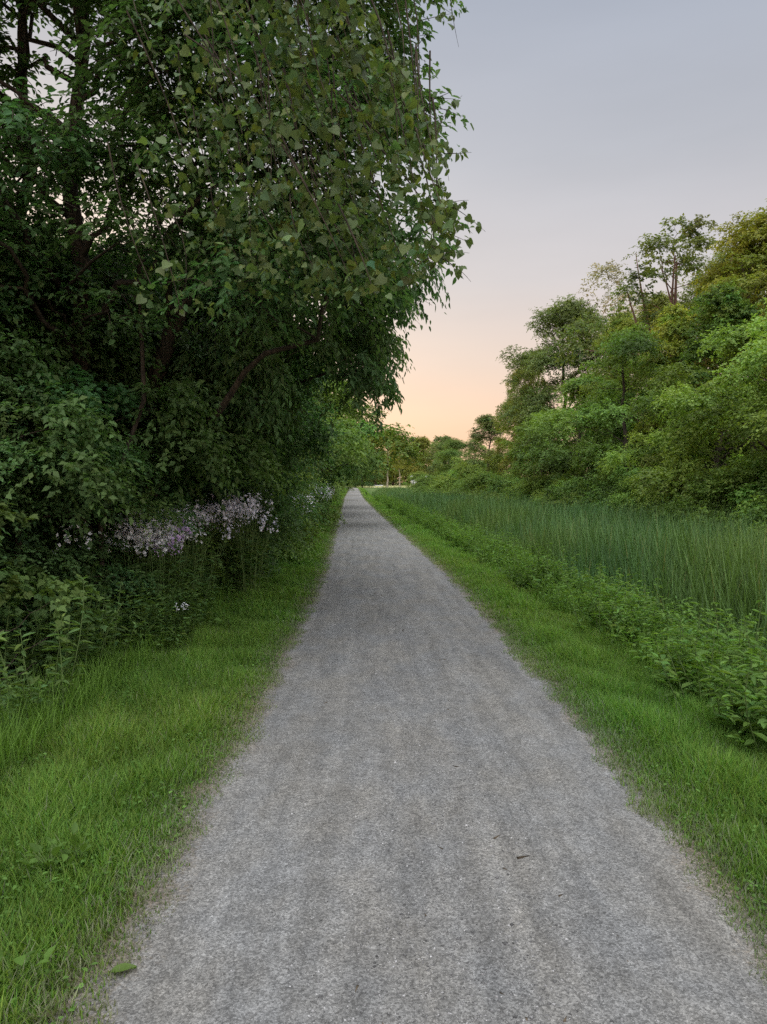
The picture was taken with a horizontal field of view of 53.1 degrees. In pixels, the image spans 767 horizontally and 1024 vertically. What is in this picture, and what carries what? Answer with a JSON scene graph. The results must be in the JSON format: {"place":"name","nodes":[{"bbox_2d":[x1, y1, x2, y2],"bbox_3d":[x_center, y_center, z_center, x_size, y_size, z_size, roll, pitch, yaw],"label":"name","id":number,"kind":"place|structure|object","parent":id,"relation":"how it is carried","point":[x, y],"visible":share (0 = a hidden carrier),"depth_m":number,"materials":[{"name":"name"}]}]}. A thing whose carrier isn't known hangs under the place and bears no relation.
{"place":"outdoors","nodes":[
{"label":"outdoors","id":0,"kind":"place"},
{"bbox_2d":[0,498,766,775],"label":"tall grass","id":1,"kind":"structure","parent":0,"point":[7,731],"depth_m":5.93,"materials":[{"name":"green plant"}]},
{"bbox_2d":[0,484,766,1023],"bbox_3d":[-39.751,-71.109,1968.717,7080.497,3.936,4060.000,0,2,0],"label":"ground","id":2,"kind":"structure","parent":0,"point":[370,488],"depth_m":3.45,"materials":[{"name":"green plant"}]},
{"bbox_2d":[0,603,46,696],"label":"undergrowth plant","id":3,"kind":"object","parent":2,"relation":"on","point":[12,656],"visible":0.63,"depth_m":6.32,"materials":[{"name":"green plant"}]},
{"bbox_2d":[0,944,56,990],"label":"broadleaf plant","id":4,"kind":"object","parent":2,"relation":"on","point":[19,960],"visible":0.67,"depth_m":2.52,"materials":[{"name":"green plant"}]},
{"bbox_2d":[0,458,68,619],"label":"sapling","id":5,"kind":"object","parent":2,"relation":"on","point":[30,582],"visible":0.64,"depth_m":6.86,"materials":[{"name":"green plant"}]},
{"bbox_2d":[0,659,71,725],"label":"undergrowth plant","id":6,"kind":"object","parent":2,"relation":"on","point":[42,687],"visible":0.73,"depth_m":5.18,"materials":[{"name":"green plant"}]},
{"bbox_2d":[23,586,59,680],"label":"undergrowth plant","id":7,"kind":"object","parent":2,"relation":"on","point":[33,627],"visible":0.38,"depth_m":6.64,"materials":[{"name":"green plant"}]},
{"bbox_2d":[0,577,94,712],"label":"undergrowth plant","id":8,"kind":"object","parent":2,"relation":"on","point":[63,662],"visible":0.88,"depth_m":5.46,"materials":[{"name":"green plant"}]},
{"bbox_2d":[18,838,90,875],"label":"broadleaf plant","id":9,"kind":"object","parent":2,"relation":"on","point":[35,847],"visible":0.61,"depth_m":3.24,"materials":[{"name":"green plant"}]},
{"bbox_2d":[0,499,109,682],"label":"sapling","id":10,"kind":"object","parent":2,"relation":"on","point":[10,590],"visible":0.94,"depth_m":6.21,"materials":[{"name":"green plant"}]},
{"bbox_2d":[0,345,113,599],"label":"woodland tree","id":11,"kind":"object","parent":2,"relation":"on","point":[11,545],"visible":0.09,"depth_m":7.81,"materials":[{"name":"green plant"}]},
{"bbox_2d":[21,520,114,633],"bbox_3d":[-3.202,0.832,7.718,0.893,1.489,0.847,-1,2,-31],"label":"flowering plant","id":12,"kind":"object","parent":2,"relation":"on","point":[95,564],"visible":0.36,"depth_m":7.69,"materials":[{"name":"green plant"}]},
{"bbox_2d":[44,822,92,868],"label":"broadleaf plant","id":13,"kind":"object","parent":2,"relation":"on","point":[74,839],"visible":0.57,"depth_m":3.27,"materials":[{"name":"green plant"}]},
{"bbox_2d":[0,289,152,567],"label":"woodland tree","id":14,"kind":"object","parent":2,"relation":"on","point":[101,480],"visible":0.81,"depth_m":7.10,"materials":[{"name":"green plant"}]},
{"bbox_2d":[0,257,154,518],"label":"woodland tree","id":15,"kind":"object","parent":2,"relation":"on","point":[89,371],"visible":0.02,"depth_m":9.26,"materials":[{"name":"green plant"}]},
{"bbox_2d":[0,336,173,663],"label":"woodland tree","id":16,"kind":"object","parent":2,"relation":"on","point":[23,503],"visible":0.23,"depth_m":7.80,"materials":[{"name":"green plant"}]},
{"bbox_2d":[51,599,124,684],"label":"undergrowth plant","id":17,"kind":"object","parent":2,"relation":"on","point":[79,653],"visible":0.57,"depth_m":6.39,"materials":[{"name":"green plant"}]},
{"bbox_2d":[44,582,140,672],"bbox_3d":[-2.497,1.064,6.693,0.840,0.874,0.609,2,3,41],"label":"undergrowth plant","id":18,"kind":"object","parent":2,"relation":"on","point":[100,641],"visible":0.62,"depth_m":6.78,"materials":[{"name":"green plant"}]},
{"bbox_2d":[0,369,189,694],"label":"woodland tree","id":19,"kind":"object","parent":2,"relation":"on","point":[35,463],"visible":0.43,"depth_m":7.45,"materials":[{"name":"green plant"}]},
{"bbox_2d":[9,307,210,638],"bbox_3d":[-4.832,-0.440,10.467,5.254,4.950,4.814,-1,2,-16],"label":"woodland tree","id":20,"kind":"object","parent":2,"relation":"on","point":[195,471],"visible":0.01,"depth_m":9.58,"materials":[{"name":"green plant"}]},
{"bbox_2d":[0,0,221,504],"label":"dark trunked tree","id":21,"kind":"object","parent":2,"relation":"on","point":[78,177],"visible":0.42,"depth_m":7.92,"materials":[{"name":"green plant"}]},
{"bbox_2d":[11,388,214,624],"bbox_3d":[-4.404,0.020,9.684,4.128,3.889,3.782,-1,2,-29],"label":"woodland tree","id":22,"kind":"object","parent":2,"relation":"on","point":[178,507],"visible":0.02,"depth_m":9.14,"materials":[{"name":"green plant"}]},
{"bbox_2d":[26,374,207,548],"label":"woodland tree","id":23,"kind":"object","parent":2,"relation":"on","point":[139,396],"visible":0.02,"depth_m":9.34,"materials":[{"name":"green plant"}]},
{"bbox_2d":[0,199,245,574],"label":"woodland tree","id":24,"kind":"object","parent":2,"relation":"on","point":[184,406],"visible":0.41,"depth_m":8.55,"materials":[{"name":"green plant"}]},
{"bbox_2d":[85,512,165,612],"bbox_3d":[-2.901,0.716,8.848,0.937,1.517,0.804,1,2,22],"label":"flowering plant","id":25,"kind":"object","parent":2,"relation":"on","point":[138,550],"visible":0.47,"depth_m":8.76,"materials":[{"name":"green plant"}]},
{"bbox_2d":[62,245,206,528],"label":"woodland tree","id":26,"kind":"object","parent":2,"relation":"on","point":[119,426],"visible":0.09,"depth_m":9.56,"materials":[{"name":"green plant"}]},
{"bbox_2d":[0,526,278,767],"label":"undergrowth","id":27,"kind":"object","parent":2,"relation":"on","point":[143,611],"visible":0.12,"depth_m":7.71,"materials":[{"name":"green plant"}]},
{"bbox_2d":[0,207,285,571],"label":"woodland tree","id":28,"kind":"object","parent":2,"relation":"on","point":[252,456],"visible":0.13,"depth_m":9.27,"materials":[{"name":"green plant"}]},
{"bbox_2d":[32,235,262,523],"bbox_3d":[-4.782,-1.054,11.522,5.344,5.877,6.040,-1,2,-16],"label":"woodland tree","id":29,"kind":"object","parent":2,"relation":"on","point":[201,501],"visible":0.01,"depth_m":9.74,"materials":[{"name":"green plant"}]},
{"bbox_2d":[115,511,187,601],"bbox_3d":[-2.798,0.680,9.089,0.964,1.560,0.827,-1,2,-16],"label":"flowering plant","id":30,"kind":"object","parent":2,"relation":"on","point":[156,532],"visible":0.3,"depth_m":9.02,"materials":[{"name":"green plant"}]},
{"bbox_2d":[48,217,255,538],"bbox_3d":[-3.774,-1.099,10.587,3.714,5.990,4.197,-1,2,-27],"label":"woodland tree","id":31,"kind":"object","parent":2,"relation":"on","point":[115,251],"visible":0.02,"depth_m":9.85,"materials":[{"name":"green plant"}]},
{"bbox_2d":[0,0,313,601],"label":"dark trunked tree","id":32,"kind":"object","parent":2,"relation":"on","point":[9,108],"visible":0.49,"depth_m":7.75,"materials":[{"name":"green plant"}]},
{"bbox_2d":[133,529,190,630],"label":"flowering plant","id":33,"kind":"object","parent":2,"relation":"on","point":[170,561],"visible":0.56,"depth_m":8.79,"materials":[{"name":"green plant"}]},
{"bbox_2d":[25,317,305,589],"bbox_3d":[-4.565,-0.565,11.165,5.983,5.186,5.481,-1,3,-36],"label":"woodland tree","id":34,"kind":"object","parent":2,"relation":"on","point":[274,471],"visible":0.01,"depth_m":10.95,"materials":[{"name":"green plant"}]},
{"bbox_2d":[135,505,211,611],"bbox_3d":[-2.658,0.661,9.422,0.950,1.537,0.815,-1,2,-27],"label":"flowering plant","id":35,"kind":"object","parent":2,"relation":"on","point":[197,546],"visible":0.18,"depth_m":9.36,"materials":[{"name":"green plant"}]},
{"bbox_2d":[147,519,203,616],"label":"flowering plant","id":36,"kind":"object","parent":2,"relation":"on","point":[187,529],"visible":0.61,"depth_m":8.90,"materials":[{"name":"green plant"}]},
{"bbox_2d":[158,504,220,620],"bbox_3d":[-2.486,0.657,9.363,0.936,1.516,0.803,2,3,43],"label":"flowering plant","id":37,"kind":"object","parent":2,"relation":"on","point":[185,553],"visible":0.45,"depth_m":9.38,"materials":[{"name":"green plant"}]},
{"bbox_2d":[168,500,235,596],"bbox_3d":[-2.516,0.559,10.483,0.950,1.607,0.797,1,3,36],"label":"flowering plant","id":38,"kind":"object","parent":2,"relation":"on","point":[200,524],"visible":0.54,"depth_m":10.39,"materials":[{"name":"green plant"}]},
{"bbox_2d":[103,287,343,550],"bbox_3d":[-2.511,-1.162,12.336,4.224,5.651,3.737,-1,2,-15],"label":"woodland tree","id":39,"kind":"object","parent":2,"relation":"on","point":[322,438],"visible":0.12,"depth_m":12.95,"materials":[{"name":"green plant"}]},
{"bbox_2d":[201,493,258,589],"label":"flowering plant","id":40,"kind":"object","parent":2,"relation":"on","point":[235,524],"visible":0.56,"depth_m":11.72,"materials":[{"name":"green plant"}]},
{"bbox_2d":[161,283,313,580],"bbox_3d":[-3.949,-1.112,13.686,5.587,6.206,5.001,0,2,-7],"label":"woodland tree","id":41,"kind":"object","parent":2,"relation":"on","point":[288,516],"visible":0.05,"depth_m":12.91,"materials":[{"name":"green plant"}]},
{"bbox_2d":[219,493,267,590],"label":"flowering plant","id":42,"kind":"object","parent":2,"relation":"on","point":[236,532],"visible":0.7,"depth_m":11.75,"materials":[{"name":"green plant"}]},
{"bbox_2d":[223,495,278,593],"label":"flowering plant","id":43,"kind":"object","parent":2,"relation":"on","point":[243,555],"visible":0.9,"depth_m":11.48,"materials":[{"name":"green plant"}]},
{"bbox_2d":[85,0,473,554],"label":"leaning tree","id":44,"kind":"object","parent":2,"relation":"on","point":[165,350],"visible":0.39,"depth_m":7.33,"materials":[{"name":"green plant"}]},
{"bbox_2d":[98,0,481,618],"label":"tree","id":45,"kind":"object","parent":2,"relation":"on","point":[436,215],"visible":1,"depth_m":5.45,"materials":[{"name":"green plant"}]},
{"bbox_2d":[244,314,336,505],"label":"woodland tree","id":46,"kind":"object","parent":2,"relation":"on","point":[314,389],"visible":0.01,"depth_m":14.70,"materials":[{"name":"green plant"}]},
{"bbox_2d":[231,388,350,546],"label":"woodland tree","id":47,"kind":"object","parent":2,"relation":"on","point":[324,418],"visible":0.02,"depth_m":14.96,"materials":[{"name":"green plant"}]},
{"bbox_2d":[136,204,449,534],"bbox_3d":[-1.405,-1.845,11.689,4.611,6.824,5.172,0,2,0],"label":"drooping tree","id":48,"kind":"object","parent":2,"relation":"on","point":[208,354],"visible":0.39,"depth_m":10.40,"materials":[{"name":"green plant"}]},
{"bbox_2d":[280,393,337,518],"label":"woodland tree","id":49,"kind":"object","parent":2,"relation":"on","point":[323,490],"visible":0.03,"depth_m":21.38,"materials":[{"name":"green plant"}]},
{"bbox_2d":[249,353,379,564],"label":"woodland tree","id":50,"kind":"object","parent":2,"relation":"on","point":[349,432],"visible":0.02,"depth_m":16.99,"materials":[{"name":"green plant"}]},
{"bbox_2d":[296,381,359,530],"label":"woodland tree","id":51,"kind":"object","parent":2,"relation":"on","point":[334,515],"visible":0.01,"depth_m":25.45,"materials":[{"name":"green plant"}]},
{"bbox_2d":[300,369,387,497],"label":"woodland tree","id":52,"kind":"object","parent":2,"relation":"on","point":[370,417],"visible":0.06,"depth_m":40.29,"materials":[{"name":"green plant"}]},
{"bbox_2d":[302,354,430,524],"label":"woodland tree","id":53,"kind":"object","parent":2,"relation":"on","point":[338,469],"visible":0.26,"depth_m":30.29,"materials":[{"name":"green plant"}]},
{"bbox_2d":[363,432,399,484],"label":"distant tree","id":54,"kind":"object","parent":2,"relation":"on","point":[393,471],"visible":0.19,"depth_m":259.81,"materials":[{"name":"green plant"}]},
{"bbox_2d":[400,436,443,478],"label":"distant tree","id":55,"kind":"object","parent":2,"relation":"on","point":[424,441],"visible":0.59,"depth_m":259.23,"materials":[{"name":"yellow plant"}]},
{"bbox_2d":[422,435,463,478],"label":"broadleaf tree","id":56,"kind":"object","parent":2,"relation":"on","point":[434,464],"visible":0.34,"depth_m":136.24,"materials":[{"name":"green plant"}]},
{"bbox_2d":[431,437,476,487],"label":"woodland tree","id":57,"kind":"object","parent":2,"relation":"on","point":[450,451],"visible":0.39,"depth_m":117.47,"materials":[{"name":"green plant"}]},
{"bbox_2d":[431,461,490,494],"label":"shrub","id":58,"kind":"object","parent":2,"relation":"on","point":[467,470],"visible":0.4,"depth_m":69.47,"materials":[{"name":"green plant"}]},
{"bbox_2d":[450,438,494,486],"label":"broadleaf tree","id":59,"kind":"object","parent":2,"relation":"on","point":[475,456],"visible":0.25,"depth_m":99.50,"materials":[{"name":"green plant"}]},
{"bbox_2d":[445,470,502,497],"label":"shrub","id":60,"kind":"object","parent":2,"relation":"on","point":[471,481],"visible":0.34,"depth_m":61.77,"materials":[{"name":"green plant"}]},
{"bbox_2d":[456,414,510,487],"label":"broadleaf tree","id":61,"kind":"object","parent":2,"relation":"on","point":[485,422],"visible":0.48,"depth_m":90.94,"materials":[{"name":"green plant"}]},
{"bbox_2d":[466,473,512,499],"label":"shrub","id":62,"kind":"object","parent":2,"relation":"on","point":[495,486],"visible":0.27,"depth_m":54.30,"materials":[{"name":"green plant"}]},
{"bbox_2d":[488,475,527,499],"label":"shrub","id":63,"kind":"object","parent":2,"relation":"on","point":[505,484],"visible":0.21,"depth_m":48.58,"materials":[{"name":"green plant"}]},
{"bbox_2d":[482,399,535,482],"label":"broadleaf tree","id":64,"kind":"object","parent":2,"relation":"on","point":[495,441],"visible":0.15,"depth_m":69.64,"materials":[{"name":"green plant"}]},
{"bbox_2d":[491,355,556,480],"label":"broadleaf tree","id":65,"kind":"object","parent":2,"relation":"on","point":[503,464],"visible":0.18,"depth_m":63.37,"materials":[{"name":"green plant"}]},
{"bbox_2d":[502,473,553,500],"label":"shrub","id":66,"kind":"object","parent":2,"relation":"on","point":[534,482],"visible":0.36,"depth_m":43.47,"materials":[{"name":"green plant"}]},
{"bbox_2d":[488,405,576,492],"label":"broadleaf tree","id":67,"kind":"object","parent":2,"relation":"on","point":[529,471],"visible":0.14,"depth_m":53.05,"materials":[{"name":"green plant"}]},
{"bbox_2d":[491,294,636,475],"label":"broadleaf tree","id":68,"kind":"object","parent":2,"relation":"on","point":[571,312],"visible":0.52,"depth_m":54.56,"materials":[{"name":"green plant"}]},
{"bbox_2d":[534,477,601,508],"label":"shrub","id":69,"kind":"object","parent":2,"relation":"on","point":[553,498],"visible":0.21,"depth_m":34.91,"materials":[{"name":"green plant"}]},
{"bbox_2d":[372,486,766,679],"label":"cattails","id":70,"kind":"object","parent":2,"relation":"on","point":[725,567],"visible":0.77,"depth_m":13.37,"materials":[{"name":"green plant"}]},
{"bbox_2d":[372,492,766,748],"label":"weeds","id":71,"kind":"object","parent":2,"relation":"on","point":[399,506],"visible":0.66,"depth_m":7.93,"materials":[{"name":"green plant"}]},
{"bbox_2d":[503,371,643,499],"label":"broadleaf tree","id":72,"kind":"object","parent":2,"relation":"on","point":[572,384],"visible":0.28,"depth_m":42.13,"materials":[{"name":"green plant"}]},
{"bbox_2d":[551,467,640,509],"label":"shrub","id":73,"kind":"object","parent":2,"relation":"on","point":[603,488],"visible":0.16,"depth_m":30.40,"materials":[{"name":"green plant"}]},
{"bbox_2d":[562,566,639,633],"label":"weed plant","id":74,"kind":"object","parent":2,"relation":"on","point":[590,611],"visible":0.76,"depth_m":8.42,"materials":[{"name":"green plant"}]},
{"bbox_2d":[571,379,645,485],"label":"broadleaf tree","id":75,"kind":"object","parent":2,"relation":"on","point":[592,471],"visible":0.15,"depth_m":37.08,"materials":[{"name":"green plant"}]},
{"bbox_2d":[572,259,645,376],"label":"thin leaved tree","id":76,"kind":"object","parent":2,"relation":"on","point":[602,270],"visible":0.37,"depth_m":61.40,"materials":[{"name":"green plant"}]},
{"bbox_2d":[520,322,706,504],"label":"broadleaf tree","id":77,"kind":"object","parent":2,"relation":"on","point":[629,346],"visible":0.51,"depth_m":32.29,"materials":[{"name":"green plant"}]},
{"bbox_2d":[584,311,663,462],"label":"broadleaf tree","id":78,"kind":"object","parent":2,"relation":"on","point":[626,321],"visible":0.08,"depth_m":46.20,"materials":[{"name":"green plant"}]},
{"bbox_2d":[587,477,674,517],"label":"shrub","id":79,"kind":"object","parent":2,"relation":"on","point":[611,493],"visible":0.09,"depth_m":27.86,"materials":[{"name":"green plant"}]},
{"bbox_2d":[551,213,765,410],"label":"open crowned tree","id":80,"kind":"object","parent":2,"relation":"on","point":[698,239],"visible":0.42,"depth_m":40.76,"materials":[{"name":"green plant"}]},
{"bbox_2d":[631,290,702,457],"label":"broadleaf tree","id":81,"kind":"object","parent":2,"relation":"on","point":[659,300],"visible":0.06,"depth_m":56.64,"materials":[{"name":"green plant"}]},
{"bbox_2d":[631,474,702,512],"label":"shrub","id":82,"kind":"object","parent":2,"relation":"on","point":[658,499],"visible":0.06,"depth_m":25.31,"materials":[{"name":"green plant"}]},
{"bbox_2d":[592,384,760,514],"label":"broadleaf tree","id":83,"kind":"object","parent":2,"relation":"on","point":[612,462],"visible":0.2,"depth_m":26.73,"materials":[{"name":"green plant"}]},
{"bbox_2d":[621,302,734,505],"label":"broadleaf tree","id":84,"kind":"object","parent":2,"relation":"on","point":[672,325],"visible":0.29,"depth_m":33.16,"materials":[{"name":"green plant"}]},
{"bbox_2d":[654,614,726,687],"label":"weed plant","id":85,"kind":"object","parent":2,"relation":"on","point":[663,651],"visible":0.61,"depth_m":6.22,"materials":[{"name":"green plant"}]},
{"bbox_2d":[619,297,766,535],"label":"broadleaf tree","id":86,"kind":"object","parent":2,"relation":"on","point":[682,401],"visible":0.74,"depth_m":20.82,"materials":[{"name":"green plant"}]},
{"bbox_2d":[627,318,766,509],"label":"broadleaf tree","id":87,"kind":"object","parent":2,"relation":"on","point":[733,344],"visible":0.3,"depth_m":24.19,"materials":[{"name":"green plant"}]},
{"bbox_2d":[633,198,766,471],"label":"broadleaf tree","id":88,"kind":"object","parent":2,"relation":"on","point":[752,270],"visible":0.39,"depth_m":33.11,"materials":[{"name":"green plant"}]},
{"bbox_2d":[667,602,732,679],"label":"weed plant","id":89,"kind":"object","parent":2,"relation":"on","point":[699,623],"visible":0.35,"depth_m":6.87,"materials":[{"name":"green plant"}]},
{"bbox_2d":[639,454,766,529],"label":"shrub","id":90,"kind":"object","parent":2,"relation":"on","point":[746,474],"visible":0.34,"depth_m":20.70,"materials":[{"name":"green plant"}]},
{"bbox_2d":[651,633,759,713],"bbox_3d":[2.356,1.236,5.610,0.762,0.608,0.548,1,2,33],"label":"weed plant","id":91,"kind":"object","parent":2,"relation":"on","point":[663,662],"visible":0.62,"depth_m":5.69,"materials":[{"name":"green plant"}]},
{"bbox_2d":[647,243,765,456],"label":"broadleaf tree","id":92,"kind":"object","parent":2,"relation":"on","point":[690,294],"visible":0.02,"depth_m":45.91,"materials":[{"name":"green plant"}]},
{"bbox_2d":[648,281,766,490],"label":"broadleaf tree","id":93,"kind":"object","parent":2,"relation":"on","point":[715,302],"visible":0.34,"depth_m":30.31,"materials":[{"name":"green plant"}]},
{"bbox_2d":[673,472,753,520],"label":"shrub","id":94,"kind":"object","parent":2,"relation":"on","point":[716,500],"visible":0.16,"depth_m":21.25,"materials":[{"name":"green plant"}]},
{"bbox_2d":[668,600,766,696],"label":"weed plant","id":95,"kind":"object","parent":2,"relation":"on","point":[754,646],"visible":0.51,"depth_m":5.78,"materials":[{"name":"green plant"}]},
{"bbox_2d":[695,615,766,720],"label":"weed plant","id":96,"kind":"object","parent":2,"relation":"on","point":[744,652],"visible":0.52,"depth_m":5.60,"materials":[{"name":"green plant"}]},
{"bbox_2d":[704,667,766,736],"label":"weed plant","id":97,"kind":"object","parent":2,"relation":"on","point":[711,703],"visible":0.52,"depth_m":5.05,"materials":[{"name":"green plant"}]},
{"bbox_2d":[731,487,766,536],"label":"shrub","id":98,"kind":"object","parent":2,"relation":"on","point":[755,513],"visible":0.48,"depth_m":17.93,"materials":[{"name":"green plant"}]},
{"bbox_2d":[735,671,766,750],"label":"weed plant","id":99,"kind":"object","parent":2,"relation":"on","point":[762,721],"visible":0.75,"depth_m":4.72,"materials":[{"name":"green plant"}]},
{"bbox_2d":[0,0,766,483],"label":"sky","id":100,"kind":"structure","parent":0,"point":[595,123],"materials":[{"name":"blue"}]},
{"bbox_2d":[48,487,766,1023],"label":"path","id":101,"kind":"structure","parent":0,"point":[680,945],"depth_m":3.31,"materials":[{"name":"grey gravel"}]},
{"bbox_2d":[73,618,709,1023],"bbox_3d":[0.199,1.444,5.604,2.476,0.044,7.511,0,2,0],"label":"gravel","id":102,"kind":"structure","parent":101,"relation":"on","point":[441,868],"depth_m":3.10,"materials":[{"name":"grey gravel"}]},
{"bbox_2d":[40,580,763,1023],"bbox_3d":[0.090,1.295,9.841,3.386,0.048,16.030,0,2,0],"label":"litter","id":103,"kind":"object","parent":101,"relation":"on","point":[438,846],"visible":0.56,"depth_m":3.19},
{"bbox_2d":[355,487,766,985],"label":"grass","id":104,"kind":"structure","parent":0,"point":[623,694],"depth_m":5.08,"materials":[{"name":"green plant"}]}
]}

